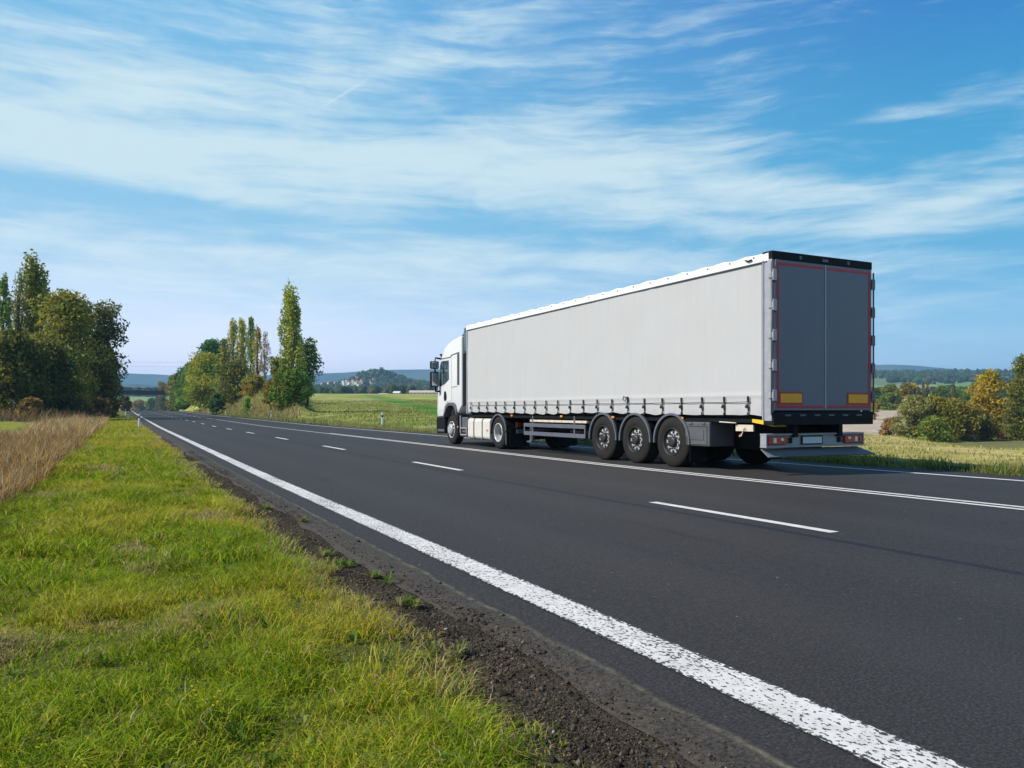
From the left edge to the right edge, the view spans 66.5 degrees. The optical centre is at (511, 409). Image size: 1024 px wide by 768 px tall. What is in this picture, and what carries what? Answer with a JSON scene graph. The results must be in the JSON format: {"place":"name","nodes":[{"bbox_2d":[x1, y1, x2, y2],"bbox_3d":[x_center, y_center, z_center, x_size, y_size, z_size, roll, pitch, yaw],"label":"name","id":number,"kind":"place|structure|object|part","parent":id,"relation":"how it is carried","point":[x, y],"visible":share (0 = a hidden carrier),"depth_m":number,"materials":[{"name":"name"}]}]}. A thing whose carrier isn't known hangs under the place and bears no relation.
{"place":"outdoors","nodes":[
{"label":"outdoors","id":0,"kind":"place"},
{"bbox_2d":[9,383,156,398],"bbox_3d":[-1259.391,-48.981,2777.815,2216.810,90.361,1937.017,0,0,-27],"label":"hills","id":1,"kind":"structure","parent":0,"point":[134,385],"depth_m":2593.46,"materials":[{"name":"green plant"}]},
{"bbox_2d":[176,451,767,767],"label":"gravel","id":2,"kind":"structure","parent":0,"point":[569,748],"depth_m":3.42,"materials":[{"name":"grey gravel"}]},
{"bbox_2d":[0,373,1023,767],"bbox_3d":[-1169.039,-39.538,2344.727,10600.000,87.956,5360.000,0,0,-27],"label":"ground","id":3,"kind":"structure","parent":0,"point":[542,669],"depth_m":3.54,"materials":[{"name":"green plant"}]},
{"bbox_2d":[0,272,12,332],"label":"poplar tree","id":4,"kind":"object","parent":3,"relation":"on","point":[5,309],"visible":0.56,"depth_m":87.79,"materials":[{"name":"green plant"}]},
{"bbox_2d":[9,267,33,401],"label":"poplar tree","id":5,"kind":"object","parent":3,"relation":"on","point":[16,320],"visible":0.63,"depth_m":89.81,"materials":[{"name":"green plant"}]},
{"bbox_2d":[11,396,45,417],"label":"undergrowth","id":6,"kind":"object","parent":3,"relation":"on","point":[24,405],"visible":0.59,"depth_m":65.39,"materials":[{"name":"brown plant"}]},
{"bbox_2d":[0,328,59,410],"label":"dark tree","id":7,"kind":"object","parent":3,"relation":"on","point":[14,349],"visible":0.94,"depth_m":69.27,"materials":[{"name":"green plant"}]},
{"bbox_2d":[10,248,55,349],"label":"poplar tree","id":8,"kind":"object","parent":3,"relation":"on","point":[36,285],"visible":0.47,"depth_m":91.47,"materials":[{"name":"green plant"}]},
{"bbox_2d":[18,338,86,412],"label":"dark tree","id":9,"kind":"object","parent":3,"relation":"on","point":[64,385],"visible":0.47,"depth_m":73.74,"materials":[{"name":"green plant"}]},
{"bbox_2d":[0,404,109,507],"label":"dry grass","id":10,"kind":"structure","parent":3,"relation":"on","point":[26,453],"depth_m":21.00,"materials":[{"name":"beige plant"}]},
{"bbox_2d":[28,288,111,408],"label":"broad tree","id":11,"kind":"object","parent":3,"relation":"on","point":[67,319],"visible":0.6,"depth_m":83.29,"materials":[{"name":"green plant"}]},
{"bbox_2d":[59,394,96,415],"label":"undergrowth","id":12,"kind":"object","parent":3,"relation":"on","point":[84,404],"visible":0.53,"depth_m":75.50,"materials":[{"name":"green plant"}]},
{"bbox_2d":[14,387,167,402],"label":"bridge wood","id":13,"kind":"object","parent":3,"relation":"on","point":[149,388],"visible":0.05,"depth_m":1088.01,"materials":[{"name":"green plant"}]},
{"bbox_2d":[76,355,121,416],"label":"shrub","id":14,"kind":"object","parent":3,"relation":"on","point":[102,373],"visible":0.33,"depth_m":91.90,"materials":[{"name":"green plant"}]},
{"bbox_2d":[74,299,130,398],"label":"broad tree","id":15,"kind":"object","parent":3,"relation":"on","point":[110,331],"visible":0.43,"depth_m":97.98,"materials":[{"name":"green plant"}]},
{"bbox_2d":[89,397,116,417],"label":"undergrowth","id":16,"kind":"object","parent":3,"relation":"on","point":[101,405],"visible":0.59,"depth_m":87.39,"materials":[{"name":"green plant"}]},
{"bbox_2d":[100,348,121,410],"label":"roadside tree","id":17,"kind":"object","parent":3,"relation":"on","point":[117,378],"visible":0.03,"depth_m":122.60,"materials":[{"name":"green plant"}]},
{"bbox_2d":[115,365,124,408],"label":"roadside tree","id":18,"kind":"object","parent":3,"relation":"on","point":[118,392],"visible":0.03,"depth_m":165.79,"materials":[{"name":"green plant"}]},
{"bbox_2d":[118,396,132,410],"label":"shrub","id":19,"kind":"object","parent":3,"relation":"on","point":[126,402],"visible":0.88,"depth_m":189.59,"materials":[{"name":"green plant"}]},
{"bbox_2d":[130,399,146,410],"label":"tree","id":20,"kind":"object","parent":3,"relation":"on","point":[138,405],"visible":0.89,"depth_m":516.54,"materials":[{"name":"green plant"}]},
{"bbox_2d":[118,388,166,410],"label":"road bridge","id":21,"kind":"structure","parent":3,"relation":"on","point":[139,391],"depth_m":360.75,"materials":[{"name":"concrete"}]},
{"bbox_2d":[143,397,154,410],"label":"tree","id":22,"kind":"object","parent":3,"relation":"on","point":[149,403],"visible":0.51,"depth_m":496.62,"materials":[{"name":"green plant"}]},
{"bbox_2d":[156,381,167,410],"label":"roadside tree","id":23,"kind":"object","parent":3,"relation":"on","point":[162,399],"visible":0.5,"depth_m":428.92,"materials":[{"name":"green plant"}]},
{"bbox_2d":[164,375,171,409],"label":"roadside tree","id":24,"kind":"object","parent":3,"relation":"on","point":[169,384],"visible":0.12,"depth_m":313.22,"materials":[{"name":"green plant"}]},
{"bbox_2d":[168,387,178,410],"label":"roadside tree","id":25,"kind":"object","parent":3,"relation":"on","point":[170,408],"visible":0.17,"depth_m":260.60,"materials":[{"name":"green plant"}]},
{"bbox_2d":[168,371,179,409],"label":"roadside tree","id":26,"kind":"object","parent":3,"relation":"on","point":[172,379],"visible":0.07,"depth_m":273.85,"materials":[{"name":"green plant"}]},
{"bbox_2d":[169,367,185,407],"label":"roadside tree","id":27,"kind":"object","parent":3,"relation":"on","point":[177,382],"visible":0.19,"depth_m":244.69,"materials":[{"name":"green plant"}]},
{"bbox_2d":[173,385,189,410],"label":"roadside tree","id":28,"kind":"object","parent":3,"relation":"on","point":[177,405],"visible":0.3,"depth_m":230.24,"materials":[{"name":"green plant"}]},
{"bbox_2d":[178,361,200,404],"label":"roadside tree","id":29,"kind":"object","parent":3,"relation":"on","point":[185,370],"visible":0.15,"depth_m":221.01,"materials":[{"name":"green plant"}]},
{"bbox_2d":[178,350,219,408],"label":"maple tree","id":30,"kind":"object","parent":3,"relation":"on","point":[202,363],"visible":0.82,"depth_m":169.68,"materials":[{"name":"green plant"}]},
{"bbox_2d":[195,338,227,387],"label":"broad tree","id":31,"kind":"object","parent":3,"relation":"on","point":[211,345],"visible":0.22,"depth_m":203.37,"materials":[{"name":"green plant"}]},
{"bbox_2d":[206,392,226,414],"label":"shrub","id":32,"kind":"object","parent":3,"relation":"on","point":[216,402],"visible":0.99,"depth_m":131.58,"materials":[{"name":"green plant"}]},
{"bbox_2d":[208,361,235,397],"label":"shrub","id":33,"kind":"object","parent":3,"relation":"on","point":[214,367],"visible":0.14,"depth_m":158.95,"materials":[{"name":"green plant"}]},
{"bbox_2d":[216,337,230,403],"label":"poplar tree","id":34,"kind":"object","parent":3,"relation":"on","point":[224,358],"visible":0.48,"depth_m":149.76,"materials":[{"name":"green plant"}]},
{"bbox_2d":[212,356,252,404],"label":"shrub","id":35,"kind":"object","parent":3,"relation":"on","point":[232,371],"visible":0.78,"depth_m":138.87,"materials":[{"name":"green plant"}]},
{"bbox_2d":[226,317,241,391],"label":"poplar tree","id":36,"kind":"object","parent":3,"relation":"on","point":[233,332],"visible":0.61,"depth_m":151.76,"materials":[{"name":"green plant"}]},
{"bbox_2d":[236,317,247,381],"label":"poplar tree","id":37,"kind":"object","parent":3,"relation":"on","point":[242,326],"visible":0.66,"depth_m":153.72,"materials":[{"name":"green plant"}]},
{"bbox_2d":[242,397,251,411],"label":"shrub","id":38,"kind":"object","parent":3,"relation":"on","point":[246,403],"visible":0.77,"depth_m":111.76,"materials":[{"name":"green plant"}]},
{"bbox_2d":[193,386,303,420],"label":"bank grass","id":39,"kind":"structure","parent":3,"relation":"on","point":[233,408],"depth_m":109.59,"materials":[{"name":"green plant"}]},
{"bbox_2d":[245,316,255,374],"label":"poplar tree","id":40,"kind":"object","parent":3,"relation":"on","point":[250,340],"visible":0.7,"depth_m":149.68,"materials":[{"name":"green plant"}]},
{"bbox_2d":[236,373,266,395],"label":"shrub","id":41,"kind":"object","parent":3,"relation":"on","point":[252,384],"visible":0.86,"depth_m":128.88,"materials":[{"name":"green plant"}]},
{"bbox_2d":[251,324,262,375],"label":"poplar tree","id":42,"kind":"object","parent":3,"relation":"on","point":[257,336],"visible":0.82,"depth_m":147.76,"materials":[{"name":"green plant"}]},
{"bbox_2d":[259,331,270,379],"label":"bare tree","id":43,"kind":"object","parent":3,"relation":"on","point":[263,361],"visible":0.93,"depth_m":145.93,"materials":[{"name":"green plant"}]},
{"bbox_2d":[261,378,272,408],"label":"tree","id":44,"kind":"object","parent":3,"relation":"on","point":[267,383],"visible":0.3,"depth_m":99.59,"materials":[{"name":"green plant"}]},
{"bbox_2d":[268,356,284,408],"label":"shrub","id":45,"kind":"object","parent":3,"relation":"on","point":[274,366],"visible":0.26,"depth_m":96.44,"materials":[{"name":"green plant"}]},
{"bbox_2d":[263,367,315,405],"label":"shrub","id":46,"kind":"object","parent":3,"relation":"on","point":[293,382],"visible":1,"depth_m":93.98,"materials":[{"name":"green plant"}]},
{"bbox_2d":[277,277,307,399],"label":"poplar tree","id":47,"kind":"object","parent":3,"relation":"on","point":[290,321],"visible":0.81,"depth_m":95.44,"materials":[{"name":"green plant"}]},
{"bbox_2d":[0,416,598,767],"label":"grass","id":48,"kind":"structure","parent":3,"relation":"on","point":[121,462],"depth_m":3.64,"materials":[{"name":"green plant"}]},
{"bbox_2d":[294,337,323,406],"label":"birch tree","id":49,"kind":"object","parent":3,"relation":"on","point":[310,351],"visible":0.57,"depth_m":98.66,"materials":[{"name":"green plant"}]},
{"bbox_2d":[310,384,437,393],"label":"meadow edge wood","id":50,"kind":"object","parent":3,"relation":"on","point":[391,388],"visible":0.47,"depth_m":602.49,"materials":[{"name":"green plant"}]},
{"bbox_2d":[312,369,437,389],"bbox_3d":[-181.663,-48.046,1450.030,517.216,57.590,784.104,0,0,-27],"label":"hill wood","id":51,"kind":"object","parent":3,"relation":"on","point":[384,378],"visible":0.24,"depth_m":1299.61,"materials":[{"name":"green plant"}]},
{"bbox_2d":[409,390,437,393],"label":"factory shed","id":52,"kind":"structure","parent":3,"relation":"on","point":[422,392],"depth_m":555.00,"materials":[{"name":"white metal"}]},
{"bbox_2d":[214,411,1023,475],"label":"verge grass","id":53,"kind":"structure","parent":3,"relation":"on","point":[1003,469],"depth_m":17.80,"materials":[{"name":"green plant"}]},
{"bbox_2d":[275,399,1023,460],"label":"meadow grass","id":54,"kind":"structure","parent":3,"relation":"on","point":[392,412],"depth_m":82.58,"materials":[{"name":"green plant"}]},
{"bbox_2d":[873,402,879,419],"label":"tree","id":55,"kind":"object","parent":3,"relation":"on","point":[876,409],"visible":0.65,"depth_m":189.66,"materials":[{"name":"green plant"}]},
{"bbox_2d":[874,387,883,408],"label":"broad tree","id":56,"kind":"object","parent":3,"relation":"on","point":[877,392],"visible":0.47,"depth_m":297.85,"materials":[{"name":"green plant"}]},
{"bbox_2d":[876,383,901,409],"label":"broad tree","id":57,"kind":"object","parent":3,"relation":"on","point":[889,395],"visible":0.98,"depth_m":278.22,"materials":[{"name":"green plant"}]},
{"bbox_2d":[878,416,901,435],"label":"undergrowth","id":58,"kind":"object","parent":3,"relation":"on","point":[884,430],"visible":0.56,"depth_m":117.90,"materials":[{"name":"brown plant"}]},
{"bbox_2d":[896,381,920,407],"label":"broad tree","id":59,"kind":"object","parent":3,"relation":"on","point":[907,389],"visible":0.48,"depth_m":283.04,"materials":[{"name":"green plant"}]},
{"bbox_2d":[889,394,933,438],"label":"shrub","id":60,"kind":"object","parent":3,"relation":"on","point":[912,408],"visible":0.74,"depth_m":103.44,"materials":[{"name":"green plant"}]},
{"bbox_2d":[920,382,925,397],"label":"poplar tree","id":61,"kind":"object","parent":3,"relation":"on","point":[923,394],"visible":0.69,"depth_m":269.76,"materials":[{"name":"green plant"}]},
{"bbox_2d":[926,383,929,399],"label":"poplar tree","id":62,"kind":"object","parent":3,"relation":"on","point":[927,390],"visible":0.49,"depth_m":269.85,"materials":[{"name":"green plant"}]},
{"bbox_2d":[912,414,955,441],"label":"shrub","id":63,"kind":"object","parent":3,"relation":"on","point":[933,429],"visible":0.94,"depth_m":99.20,"materials":[{"name":"green plant"}]},
{"bbox_2d":[912,394,965,440],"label":"shrub","id":64,"kind":"object","parent":3,"relation":"on","point":[940,409],"visible":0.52,"depth_m":102.83,"materials":[{"name":"green plant"}]},
{"bbox_2d":[929,385,951,400],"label":"broad tree","id":65,"kind":"object","parent":3,"relation":"on","point":[942,390],"visible":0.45,"depth_m":297.83,"materials":[{"name":"green plant"}]},
{"bbox_2d":[874,368,1022,405],"bbox_3d":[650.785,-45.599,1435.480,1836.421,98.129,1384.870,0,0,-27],"label":"valley wood","id":66,"kind":"object","parent":3,"relation":"on","point":[944,376],"visible":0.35,"depth_m":1242.71,"materials":[{"name":"green plant"}]},
{"bbox_2d":[951,383,955,397],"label":"poplar tree","id":67,"kind":"object","parent":3,"relation":"on","point":[953,391],"visible":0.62,"depth_m":269.78,"materials":[{"name":"green plant"}]},
{"bbox_2d":[941,397,985,441],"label":"shrub","id":68,"kind":"object","parent":3,"relation":"on","point":[972,424],"visible":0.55,"depth_m":104.72,"materials":[{"name":"green plant"}]},
{"bbox_2d":[951,386,976,406],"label":"broad tree","id":69,"kind":"object","parent":3,"relation":"on","point":[960,390],"visible":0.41,"depth_m":298.26,"materials":[{"name":"green plant"}]},
{"bbox_2d":[964,367,1009,437],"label":"maple tree","id":70,"kind":"object","parent":3,"relation":"on","point":[985,399],"visible":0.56,"depth_m":116.97,"materials":[{"name":"yellow plant"}]},
{"bbox_2d":[965,408,1009,440],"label":"shrub","id":71,"kind":"object","parent":3,"relation":"on","point":[986,429],"visible":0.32,"depth_m":106.61,"materials":[{"name":"green plant"}]},
{"bbox_2d":[997,353,1023,438],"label":"conifer tree","id":72,"kind":"object","parent":3,"relation":"on","point":[1018,364],"visible":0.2,"depth_m":112.51,"materials":[{"name":"green plant"}]},
{"bbox_2d":[1000,378,1023,440],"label":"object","id":73,"kind":"object","parent":3,"relation":"on","point":[1015,417],"visible":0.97,"depth_m":107.47,"materials":[{"name":"green plant"}]},
{"bbox_2d":[0,0,1023,375],"label":"sky","id":74,"kind":"structure","parent":0,"point":[421,172],"materials":[{"name":"blue"}]},
{"bbox_2d":[118,365,975,388],"bbox_3d":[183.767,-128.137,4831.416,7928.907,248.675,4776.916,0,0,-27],"label":"hills","id":75,"kind":"structure","parent":0,"point":[154,379],"depth_m":4163.15,"materials":[{"name":"green plant"}]},
{"bbox_2d":[130,411,1023,767],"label":"road","id":76,"kind":"structure","parent":0,"point":[900,615],"depth_m":5.77,"materials":[{"name":"grey asphalt"}]},
{"bbox_2d":[153,412,837,532],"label":"road lane dashes","id":77,"kind":"object","parent":76,"relation":"on","point":[777,522],"visible":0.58,"depth_m":8.59,"materials":[{"name":"paint"}]},
{"bbox_2d":[132,411,970,767],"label":"road edge line","id":78,"kind":"object","parent":76,"relation":"on","point":[870,743],"visible":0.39,"depth_m":3.51,"materials":[{"name":"paint"}]},
{"bbox_2d":[170,412,1023,509],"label":"road double line","id":79,"kind":"object","parent":76,"relation":"on","point":[730,478],"visible":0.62,"depth_m":12.72,"materials":[{"name":"paint"}]},
{"bbox_2d":[181,411,1023,480],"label":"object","id":80,"kind":"object","parent":76,"relation":"on","point":[771,462],"visible":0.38,"depth_m":15.63,"materials":[{"name":"paint"}]},
{"bbox_2d":[430,250,874,466],"bbox_3d":[2.053,-0.813,21.644,3.240,4.028,16.512,0,0,-27],"label":"articulated truck","id":81,"kind":"object","parent":76,"relation":"on","point":[765,357],"visible":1,"depth_m":15.92,"materials":[{"name":"fabric"}]},
{"bbox_3d":[-2.389,-0.889,27.716,0.028,1.820,1.240,0,0,-27],"label":"door","id":82,"kind":"part","parent":81,"relation":"part of","materials":[{"name":"white metal"}]},
{"bbox_3d":[5.128,-1.274,14.020,1.325,2.750,0.122,0,0,-27],"label":"rear door","id":83,"kind":"part","parent":81,"relation":"part of","materials":[{"name":"metal"}]},
{"bbox_3d":[6.300,-1.274,14.604,1.307,2.750,0.122,0,0,-27],"label":"rear door","id":84,"kind":"part","parent":81,"relation":"part of","materials":[{"name":"grey metal"}]}
]}

